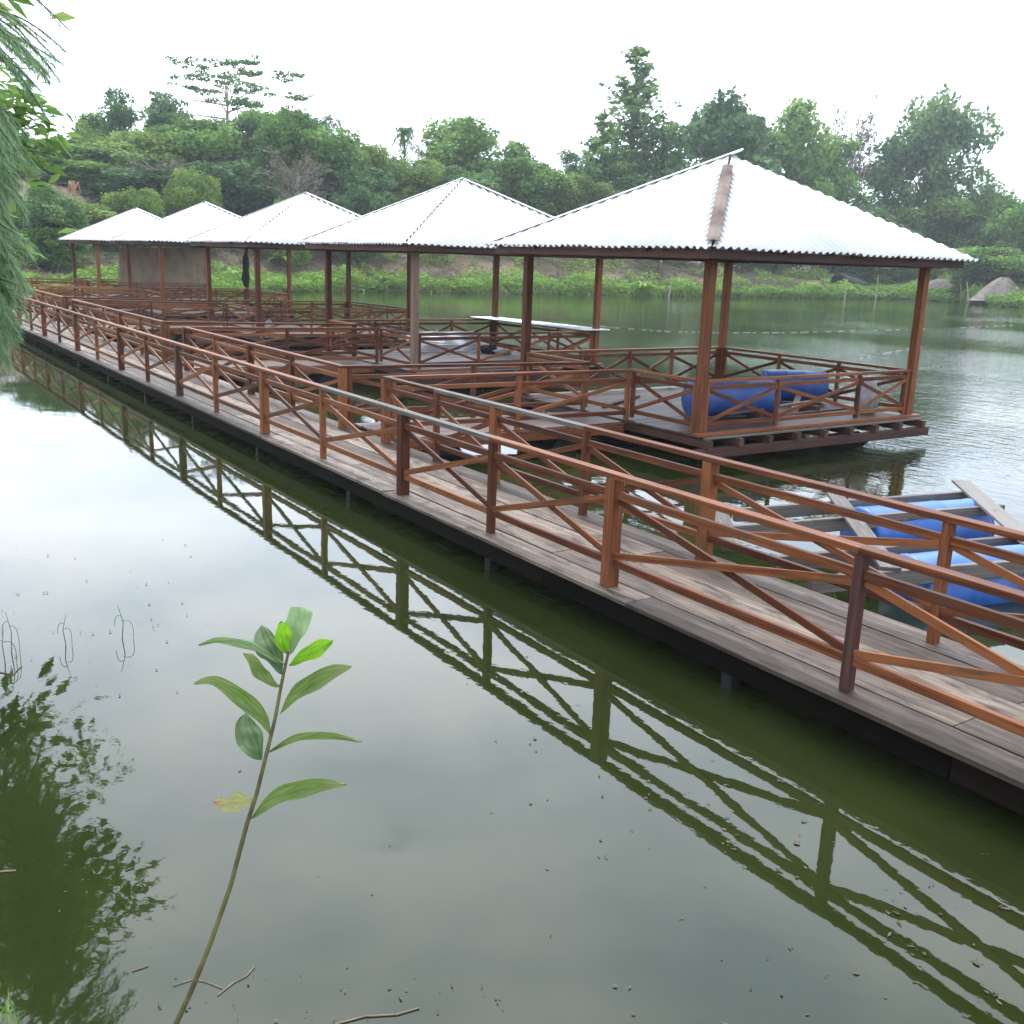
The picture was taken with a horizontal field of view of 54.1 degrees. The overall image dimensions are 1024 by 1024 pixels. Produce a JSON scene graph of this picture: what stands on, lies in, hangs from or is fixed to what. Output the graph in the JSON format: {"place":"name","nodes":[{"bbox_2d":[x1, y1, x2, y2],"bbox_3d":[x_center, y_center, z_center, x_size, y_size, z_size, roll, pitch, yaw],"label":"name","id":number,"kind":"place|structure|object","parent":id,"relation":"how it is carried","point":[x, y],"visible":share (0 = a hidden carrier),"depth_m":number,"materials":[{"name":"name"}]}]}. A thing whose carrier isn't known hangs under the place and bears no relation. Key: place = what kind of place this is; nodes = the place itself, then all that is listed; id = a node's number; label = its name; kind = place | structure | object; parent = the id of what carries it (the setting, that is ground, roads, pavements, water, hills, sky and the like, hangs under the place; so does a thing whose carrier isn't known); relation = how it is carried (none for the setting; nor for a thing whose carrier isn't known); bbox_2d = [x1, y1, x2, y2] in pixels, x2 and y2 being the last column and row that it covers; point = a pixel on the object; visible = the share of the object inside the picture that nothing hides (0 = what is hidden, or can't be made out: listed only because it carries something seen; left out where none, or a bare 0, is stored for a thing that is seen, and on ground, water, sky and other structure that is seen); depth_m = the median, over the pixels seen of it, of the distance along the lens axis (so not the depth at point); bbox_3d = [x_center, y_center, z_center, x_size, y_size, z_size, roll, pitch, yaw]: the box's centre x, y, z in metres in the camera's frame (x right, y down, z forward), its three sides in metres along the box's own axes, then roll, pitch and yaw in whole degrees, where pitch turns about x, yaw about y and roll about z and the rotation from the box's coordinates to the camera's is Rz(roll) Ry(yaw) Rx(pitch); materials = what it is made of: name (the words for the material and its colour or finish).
{"place":"outdoors","nodes":[
{"label":"outdoors","id":0,"kind":"place"},
{"bbox_2d":[480,345,496,352],"bbox_3d":[-0.602,-4.262,26.184,0.444,0.222,0.397,-7,17,-33],"label":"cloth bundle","id":1,"kind":"object","parent":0,"point":[487,348],"visible":0.96,"depth_m":26.05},
{"bbox_2d":[0,291,1023,1023],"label":"pond water","id":2,"kind":"structure","parent":0,"point":[120,827],"depth_m":5.82,"materials":[{"name":"liquid"}]},
{"bbox_2d":[2,612,19,652],"bbox_3d":[-3.570,0.953,7.146,0.122,0.509,0.007,2,14,-2],"label":"reed","id":3,"kind":"object","parent":2,"relation":"in","point":[11,635],"visible":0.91,"depth_m":7.12,"materials":[{"name":"green plant"}]},
{"bbox_2d":[3,277,88,306],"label":"side bridge","id":4,"kind":"structure","parent":2,"relation":"in","point":[37,282],"depth_m":47.46,"materials":[{"name":"brown wood"}]},
{"bbox_2d":[14,284,144,320],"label":"side bridge","id":5,"kind":"structure","parent":2,"relation":"in","point":[82,291],"depth_m":39.21,"materials":[{"name":"brown wood"}]},
{"bbox_2d":[114,605,133,638],"bbox_3d":[-2.891,0.914,7.478,0.142,0.468,0.007,2,14,-1],"label":"reed","id":6,"kind":"object","parent":2,"relation":"in","point":[123,623],"visible":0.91,"depth_m":7.46,"materials":[{"name":"green plant"}]},
{"bbox_2d":[58,207,206,308],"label":"floating pavilion","id":7,"kind":"structure","parent":2,"relation":"on","point":[103,232],"depth_m":47.05,"materials":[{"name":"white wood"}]},
{"bbox_2d":[118,247,205,289],"bbox_3d":[-17.327,-12.045,49.484,5.855,2.122,0.145,9,16,25],"label":"tarpaulin screen","id":8,"kind":"object","parent":7,"relation":"hanging from","point":[185,265],"visible":0.73,"depth_m":49.29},
{"bbox_2d":[64,296,224,342],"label":"side bridge","id":9,"kind":"structure","parent":2,"relation":"in","point":[152,330],"depth_m":31.34,"materials":[{"name":"brown wood"}]},
{"bbox_2d":[109,201,298,325],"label":"floating pavilion","id":10,"kind":"structure","parent":2,"relation":"on","point":[179,228],"depth_m":38.77,"materials":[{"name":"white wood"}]},
{"bbox_2d":[241,251,249,286],"bbox_3d":[-11.529,-10.509,43.373,0.385,1.500,0.180,-7,17,-33],"label":"hanging jacket","id":11,"kind":"object","parent":10,"relation":"hanging from","point":[245,278],"visible":1,"depth_m":43.34,"materials":[{"name":"fabric"}]},
{"bbox_2d":[164,321,378,383],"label":"side bridge","id":12,"kind":"structure","parent":2,"relation":"in","point":[263,332],"depth_m":22.57,"materials":[{"name":"brown wood"}]},
{"bbox_2d":[185,192,427,349],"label":"floating pavilion","id":13,"kind":"structure","parent":2,"relation":"on","point":[289,223],"depth_m":30.65,"materials":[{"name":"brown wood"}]},
{"bbox_2d":[336,1007,418,1023],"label":"floating twig","id":14,"kind":"object","parent":2,"relation":"on","point":[377,1015],"visible":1,"depth_m":3.85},
{"bbox_2d":[298,177,619,384],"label":"floating pavilion","id":15,"kind":"structure","parent":2,"relation":"on","point":[462,216],"depth_m":22.84,"materials":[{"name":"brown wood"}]},
{"bbox_2d":[405,331,488,351],"bbox_3d":[-1.700,-4.480,26.326,2.210,0.443,0.870,-7,17,-33],"label":"zinc sheet stack","id":16,"kind":"object","parent":15,"relation":"on","point":[449,344],"visible":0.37,"depth_m":26.23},
{"bbox_2d":[470,316,609,330],"bbox_3d":[0.601,-4.867,25.817,0.823,0.032,4.902,-8,17,-35],"label":"zinc sheet","id":17,"kind":"object","parent":15,"relation":"on","point":[574,327],"visible":0.85,"depth_m":25.35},
{"bbox_2d":[345,362,631,455],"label":"side bridge","id":18,"kind":"structure","parent":2,"relation":"in","point":[542,441],"depth_m":15.16,"materials":[{"name":"brown wood"}]},
{"bbox_2d":[0,539,1017,1023],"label":"floating debris","id":19,"kind":"object","parent":2,"relation":"on","point":[650,847],"visible":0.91,"depth_m":4.59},
{"bbox_2d":[1,283,1023,815],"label":"floating walkway","id":20,"kind":"structure","parent":2,"relation":"on","point":[931,699],"depth_m":7.93,"materials":[{"name":"brown wood"}]},
{"bbox_2d":[485,148,978,459],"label":"floating pavilion","id":21,"kind":"structure","parent":2,"relation":"on","point":[729,209],"depth_m":15.87,"materials":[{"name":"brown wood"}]},
{"bbox_2d":[601,395,639,406],"bbox_3d":[1.931,-1.970,17.735,0.100,0.035,1.656,9,16,26],"label":"loose plank","id":22,"kind":"object","parent":21,"relation":"on","point":[618,401],"visible":0.69,"depth_m":17.51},
{"bbox_2d":[681,380,780,416],"bbox_3d":[3.595,-1.861,16.419,1.588,0.587,0.587,-4,15,-22],"label":"plastic drum","id":23,"kind":"object","parent":21,"relation":"on","point":[718,405],"visible":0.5,"depth_m":16.19,"materials":[{"name":"blue plastic"}]},
{"bbox_2d":[746,412,764,418],"bbox_3d":[3.970,-1.567,16.326,0.120,0.099,0.300,-7,17,-33],"label":"timber block","id":24,"kind":"object","parent":21,"relation":"on","point":[752,415],"depth_m":16.28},
{"bbox_2d":[727,398,826,414],"bbox_3d":[4.450,-1.765,16.728,2.609,0.115,0.100,-9,18,-37],"label":"loose plank","id":25,"kind":"object","parent":21,"relation":"on","point":[780,406],"visible":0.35,"depth_m":16.69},
{"bbox_2d":[760,369,828,400],"bbox_3d":[5.208,-2.334,18.522,1.153,0.587,0.587,2,14,-1],"label":"plastic drum","id":26,"kind":"object","parent":21,"relation":"on","point":[818,390],"visible":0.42,"depth_m":18.29,"materials":[{"name":"blue plastic"}]},
{"bbox_2d":[799,404,819,413],"bbox_3d":[5.107,-1.772,17.210,0.120,0.139,0.350,-7,17,-33],"label":"timber block","id":27,"kind":"object","parent":21,"relation":"on","point":[810,407],"depth_m":17.13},
{"bbox_2d":[783,406,853,415],"bbox_3d":[5.167,-1.706,17.021,2.305,0.045,0.100,-9,18,-37],"label":"loose plank","id":28,"kind":"object","parent":21,"relation":"on","point":[816,411],"visible":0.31,"depth_m":16.99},
{"bbox_2d":[859,376,878,409],"bbox_3d":[6.209,-2.056,17.486,0.365,0.631,0.356,2,14,0],"label":"plastic sack","id":29,"kind":"object","parent":21,"relation":"on","point":[866,394],"visible":0.45,"depth_m":17.37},
{"bbox_2d":[603,324,1023,332],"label":"float line","id":30,"kind":"object","parent":2,"relation":"on","point":[822,331],"visible":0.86,"depth_m":45.76,"materials":[{"name":"grey"}]},
{"bbox_2d":[715,479,1023,605],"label":"drum raft","id":31,"kind":"object","parent":2,"relation":"on","point":[970,500],"visible":0.36,"depth_m":10.11,"materials":[{"name":"blue plastic"}]},
{"bbox_2d":[3,181,1020,306],"bbox_3d":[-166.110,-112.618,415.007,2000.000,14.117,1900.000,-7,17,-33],"label":"ground","id":32,"kind":"structure","parent":0,"point":[465,259],"depth_m":90.92,"materials":[{"name":"plant"}]},
{"bbox_2d":[0,993,19,1023],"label":"bank grass","id":33,"kind":"structure","parent":32,"relation":"on","point":[8,1014],"depth_m":3.72,"materials":[{"name":"green plant"}]},
{"bbox_2d":[0,0,72,395],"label":"casuarina tree","id":34,"kind":"object","parent":32,"relation":"on","point":[9,320],"visible":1,"depth_m":7.43,"materials":[{"name":"green plant"}]},
{"bbox_2d":[0,0,77,267],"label":"acacia tree","id":35,"kind":"object","parent":32,"relation":"on","point":[63,16],"visible":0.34,"depth_m":11.43,"materials":[{"name":"green plant"}]},
{"bbox_2d":[0,68,83,187],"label":"broadleaf tree","id":36,"kind":"object","parent":32,"relation":"on","point":[23,110],"visible":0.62,"depth_m":9.41,"materials":[{"name":"green plant"}]},
{"bbox_2d":[6,227,88,271],"bbox_3d":[-29.308,-16.176,61.583,5.823,2.693,5.888,11,17,33],"label":"shrub","id":37,"kind":"object","parent":32,"relation":"on","point":[53,251],"visible":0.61,"depth_m":60.90,"materials":[{"name":"green plant"}]},
{"bbox_2d":[8,182,93,265],"bbox_3d":[-29.128,-18.141,63.500,5.113,5.307,6.723,0,14,-6],"label":"shrub","id":38,"kind":"object","parent":32,"relation":"on","point":[52,208],"visible":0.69,"depth_m":61.77,"materials":[{"name":"green plant"}]},
{"bbox_2d":[11,155,116,188],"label":"tree","id":39,"kind":"object","parent":32,"relation":"on","point":[88,166],"visible":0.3,"depth_m":78.45,"materials":[{"name":"green plant"}]},
{"bbox_2d":[22,198,117,245],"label":"shrub","id":40,"kind":"object","parent":32,"relation":"on","point":[97,212],"visible":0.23,"depth_m":67.71,"materials":[{"name":"green plant"}]},
{"bbox_2d":[68,181,80,205],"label":"dead stump","id":41,"kind":"object","parent":32,"relation":"on","point":[72,186],"visible":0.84,"depth_m":66.83,"materials":[{"name":"brown wood"}]},
{"bbox_2d":[5,137,163,173],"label":"tree","id":42,"kind":"object","parent":32,"relation":"on","point":[81,152],"visible":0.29,"depth_m":82.39,"materials":[{"name":"green plant"}]},
{"bbox_2d":[66,111,110,144],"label":"tree","id":43,"kind":"object","parent":32,"relation":"on","point":[86,125],"visible":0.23,"depth_m":93.29,"materials":[{"name":"green plant"}]},
{"bbox_2d":[58,167,179,207],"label":"tree","id":44,"kind":"object","parent":32,"relation":"on","point":[111,179],"visible":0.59,"depth_m":77.36,"materials":[{"name":"green plant"}]},
{"bbox_2d":[96,83,144,137],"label":"tree","id":45,"kind":"object","parent":32,"relation":"on","point":[120,112],"visible":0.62,"depth_m":91.87,"materials":[{"name":"green plant"}]},
{"bbox_2d":[99,185,166,250],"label":"shrub","id":46,"kind":"object","parent":32,"relation":"on","point":[116,202],"visible":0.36,"depth_m":70.88,"materials":[{"name":"green plant"}]},
{"bbox_2d":[75,126,194,169],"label":"tree","id":47,"kind":"object","parent":32,"relation":"on","point":[147,144],"visible":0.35,"depth_m":84.85,"materials":[{"name":"green plant"}]},
{"bbox_2d":[109,151,195,215],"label":"shrub","id":48,"kind":"object","parent":32,"relation":"on","point":[172,162],"visible":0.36,"depth_m":77.59,"materials":[{"name":"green plant"}]},
{"bbox_2d":[140,90,193,136],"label":"tree","id":49,"kind":"object","parent":32,"relation":"on","point":[154,119],"visible":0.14,"depth_m":98.82,"materials":[{"name":"green plant"}]},
{"bbox_2d":[122,116,257,188],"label":"tree","id":50,"kind":"object","parent":32,"relation":"on","point":[194,138],"visible":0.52,"depth_m":87.40,"materials":[{"name":"green plant"}]},
{"bbox_2d":[160,165,224,254],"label":"shrub","id":51,"kind":"object","parent":32,"relation":"on","point":[188,189],"visible":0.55,"depth_m":75.65,"materials":[{"name":"green plant"}]},
{"bbox_2d":[143,53,313,127],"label":"flat topped tree","id":52,"kind":"object","parent":32,"relation":"on","point":[237,100],"visible":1,"depth_m":96.57,"materials":[{"name":"green plant"}]},
{"bbox_2d":[169,158,292,216],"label":"tree","id":53,"kind":"object","parent":32,"relation":"on","point":[242,191],"visible":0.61,"depth_m":83.13,"materials":[{"name":"green plant"}]},
{"bbox_2d":[228,112,272,168],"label":"tree","id":54,"kind":"object","parent":32,"relation":"on","point":[246,155],"visible":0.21,"depth_m":89.31,"materials":[{"name":"green plant"}]},
{"bbox_2d":[173,607,361,1023],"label":"acacia sapling","id":55,"kind":"object","parent":32,"relation":"on","point":[268,646],"visible":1,"depth_m":1.55,"materials":[{"name":"green plant"}]},
{"bbox_2d":[266,252,298,268],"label":"leafy plant","id":56,"kind":"object","parent":32,"relation":"on","point":[280,256],"visible":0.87,"depth_m":81.56,"materials":[{"name":"green plant"}]},
{"bbox_2d":[211,105,363,193],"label":"tree","id":57,"kind":"object","parent":32,"relation":"on","point":[293,134],"visible":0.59,"depth_m":88.21,"materials":[{"name":"green plant"}]},
{"bbox_2d":[265,191,312,269],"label":"shrub","id":58,"kind":"object","parent":32,"relation":"on","point":[300,255],"visible":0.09,"depth_m":82.69,"materials":[{"name":"green plant"}]},
{"bbox_2d":[253,145,342,208],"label":"shrub","id":59,"kind":"object","parent":32,"relation":"on","point":[302,184],"visible":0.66,"depth_m":83.04,"materials":[{"name":"grey plant"}]},
{"bbox_2d":[310,114,343,133],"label":"tree","id":60,"kind":"object","parent":32,"relation":"on","point":[329,118],"visible":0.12,"depth_m":108.91,"materials":[{"name":"green plant"}]},
{"bbox_2d":[268,165,399,202],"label":"tree","id":61,"kind":"object","parent":32,"relation":"on","point":[367,178],"visible":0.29,"depth_m":90.33,"materials":[{"name":"green plant"}]},
{"bbox_2d":[317,124,367,152],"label":"tree","id":62,"kind":"object","parent":32,"relation":"on","point":[357,140],"visible":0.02,"depth_m":100.79,"materials":[{"name":"green plant"}]},
{"bbox_2d":[328,182,396,265],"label":"shrub","id":63,"kind":"object","parent":32,"relation":"on","point":[357,200],"visible":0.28,"depth_m":86.66,"materials":[{"name":"green plant"}]},
{"bbox_2d":[342,141,411,204],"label":"tree","id":64,"kind":"object","parent":32,"relation":"on","point":[372,154],"visible":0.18,"depth_m":96.40,"materials":[{"name":"green plant"}]},
{"bbox_2d":[392,126,417,163],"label":"palm tree","id":65,"kind":"object","parent":32,"relation":"on","point":[404,132],"visible":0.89,"depth_m":105.44,"materials":[{"name":"green plant"}]},
{"bbox_2d":[372,157,445,202],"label":"tree","id":66,"kind":"object","parent":32,"relation":"on","point":[422,171],"visible":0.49,"depth_m":96.72,"materials":[{"name":"green plant"}]},
{"bbox_2d":[5,173,830,290],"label":"dry brush","id":67,"kind":"object","parent":32,"relation":"on","point":[752,280],"visible":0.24,"depth_m":90.41,"materials":[{"name":"plant"}]},
{"bbox_2d":[412,132,437,161],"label":"tree","id":68,"kind":"object","parent":32,"relation":"on","point":[422,154],"visible":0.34,"depth_m":106.22,"materials":[{"name":"green plant"}]},
{"bbox_2d":[413,165,500,190],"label":"tree","id":69,"kind":"object","parent":32,"relation":"on","point":[448,175],"visible":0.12,"depth_m":98.54,"materials":[{"name":"green plant"}]},
{"bbox_2d":[420,115,502,173],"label":"tree","id":70,"kind":"object","parent":32,"relation":"on","point":[461,143],"visible":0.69,"depth_m":103.62,"materials":[{"name":"green plant"}]},
{"bbox_2d":[455,156,566,215],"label":"tree","id":71,"kind":"object","parent":32,"relation":"on","point":[514,179],"visible":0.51,"depth_m":100.41,"materials":[{"name":"green plant"}]},
{"bbox_2d":[7,182,1022,298],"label":"undergrowth","id":72,"kind":"object","parent":32,"relation":"on","point":[813,272],"visible":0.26,"depth_m":99.33,"materials":[{"name":"green plant"}]},
{"bbox_2d":[494,140,536,162],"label":"tree","id":73,"kind":"object","parent":32,"relation":"on","point":[516,150],"visible":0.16,"depth_m":107.70,"materials":[{"name":"green plant"}]},
{"bbox_2d":[15,262,1023,307],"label":"waterside weeds","id":74,"kind":"object","parent":32,"relation":"on","point":[305,281],"visible":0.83,"depth_m":89.95,"materials":[{"name":"plant"}]},
{"bbox_2d":[518,169,614,216],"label":"tree","id":75,"kind":"object","parent":32,"relation":"on","point":[566,198],"visible":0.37,"depth_m":104.05,"materials":[{"name":"green plant"}]},
{"bbox_2d":[557,147,601,190],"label":"tree","id":76,"kind":"object","parent":32,"relation":"on","point":[575,167],"visible":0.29,"depth_m":112.68,"materials":[{"name":"green plant"}]},
{"bbox_2d":[571,187,621,209],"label":"tree","id":77,"kind":"object","parent":32,"relation":"on","point":[586,200],"visible":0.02,"depth_m":107.80,"materials":[{"name":"green plant"}]},
{"bbox_2d":[562,112,631,191],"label":"tree","id":78,"kind":"object","parent":32,"relation":"on","point":[600,142],"visible":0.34,"depth_m":113.59,"materials":[{"name":"green plant"}]},
{"bbox_2d":[571,45,695,188],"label":"conical tree","id":79,"kind":"object","parent":32,"relation":"on","point":[634,102],"visible":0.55,"depth_m":116.35,"materials":[{"name":"green plant"}]},
{"bbox_2d":[606,173,666,261],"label":"tree","id":80,"kind":"object","parent":32,"relation":"on","point":[630,178],"visible":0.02,"depth_m":111.83,"materials":[{"name":"green plant"}]},
{"bbox_2d":[632,117,698,185],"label":"tree","id":81,"kind":"object","parent":32,"relation":"on","point":[653,161],"visible":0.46,"depth_m":115.99,"materials":[{"name":"green plant"}]},
{"bbox_2d":[654,84,781,264],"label":"tree","id":82,"kind":"object","parent":32,"relation":"on","point":[727,126],"visible":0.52,"depth_m":119.41,"materials":[{"name":"green plant"}]},
{"bbox_2d":[718,262,806,273],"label":"tree","id":83,"kind":"object","parent":32,"relation":"on","point":[775,267],"visible":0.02,"depth_m":121.69,"materials":[{"name":"green plant"}]},
{"bbox_2d":[735,107,791,267],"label":"tree","id":84,"kind":"object","parent":32,"relation":"on","point":[772,147],"visible":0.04,"depth_m":127.55,"materials":[{"name":"green plant"}]},
{"bbox_2d":[762,94,849,269],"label":"tree","id":85,"kind":"object","parent":32,"relation":"on","point":[800,163],"visible":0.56,"depth_m":129.30,"materials":[{"name":"green plant"}]},
{"bbox_2d":[808,132,876,271],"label":"tree","id":86,"kind":"object","parent":32,"relation":"on","point":[852,182],"visible":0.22,"depth_m":132.53,"materials":[{"name":"green plant"}]},
{"bbox_2d":[830,274,868,285],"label":"tarp shelter","id":87,"kind":"object","parent":32,"relation":"on","point":[839,277],"visible":0.72,"depth_m":116.12,"materials":[{"name":"fabric"}]},
{"bbox_2d":[824,95,879,268],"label":"tree","id":88,"kind":"object","parent":32,"relation":"on","point":[865,137],"visible":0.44,"depth_m":137.35,"materials":[{"name":"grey plant"}]},
{"bbox_2d":[803,202,922,272],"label":"tree","id":89,"kind":"object","parent":32,"relation":"on","point":[880,211],"visible":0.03,"depth_m":133.68,"materials":[{"name":"green plant"}]},
{"bbox_2d":[840,266,916,283],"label":"shrub","id":90,"kind":"object","parent":32,"relation":"on","point":[873,273],"visible":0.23,"depth_m":120.51,"materials":[{"name":"green plant"}]},
{"bbox_2d":[857,131,917,222],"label":"tree","id":91,"kind":"object","parent":32,"relation":"on","point":[887,181],"visible":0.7,"depth_m":139.32,"materials":[{"name":"green plant"}]},
{"bbox_2d":[885,267,949,280],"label":"shrub","id":92,"kind":"object","parent":32,"relation":"on","point":[915,273],"visible":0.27,"depth_m":120.56,"materials":[{"name":"green plant"}]},
{"bbox_2d":[817,270,1023,297],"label":"meadow grass","id":93,"kind":"structure","parent":32,"relation":"on","point":[824,280],"depth_m":118.02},
{"bbox_2d":[915,278,951,290],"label":"sand heap","id":94,"kind":"object","parent":32,"relation":"on","point":[937,283],"visible":0.47,"depth_m":115.87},
{"bbox_2d":[876,83,1007,245],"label":"tree","id":95,"kind":"object","parent":32,"relation":"on","point":[934,131],"visible":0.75,"depth_m":138.34,"materials":[{"name":"green plant"}]},
{"bbox_2d":[893,194,999,271],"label":"tree","id":96,"kind":"object","parent":32,"relation":"on","point":[920,220],"visible":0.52,"depth_m":135.77,"materials":[{"name":"green plant"}]},
{"bbox_2d":[927,246,1023,292],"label":"shrub","id":97,"kind":"object","parent":32,"relation":"on","point":[991,264],"visible":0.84,"depth_m":108.43,"materials":[{"name":"green plant"}]},
{"bbox_2d":[966,179,1020,244],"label":"tree","id":98,"kind":"object","parent":32,"relation":"on","point":[984,204],"visible":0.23,"depth_m":136.23,"materials":[{"name":"green plant"}]},
{"bbox_2d":[968,277,1021,300],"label":"sand heap","id":99,"kind":"object","parent":32,"relation":"on","point":[1001,285],"visible":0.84,"depth_m":104.25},
{"bbox_2d":[972,197,1023,275],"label":"tree","id":100,"kind":"object","parent":32,"relation":"on","point":[1004,227],"visible":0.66,"depth_m":127.31,"materials":[{"name":"green plant"}]},
{"bbox_2d":[0,0,1023,208],"label":"sky","id":101,"kind":"structure","parent":0,"point":[533,69],"materials":[{"name":"white"}]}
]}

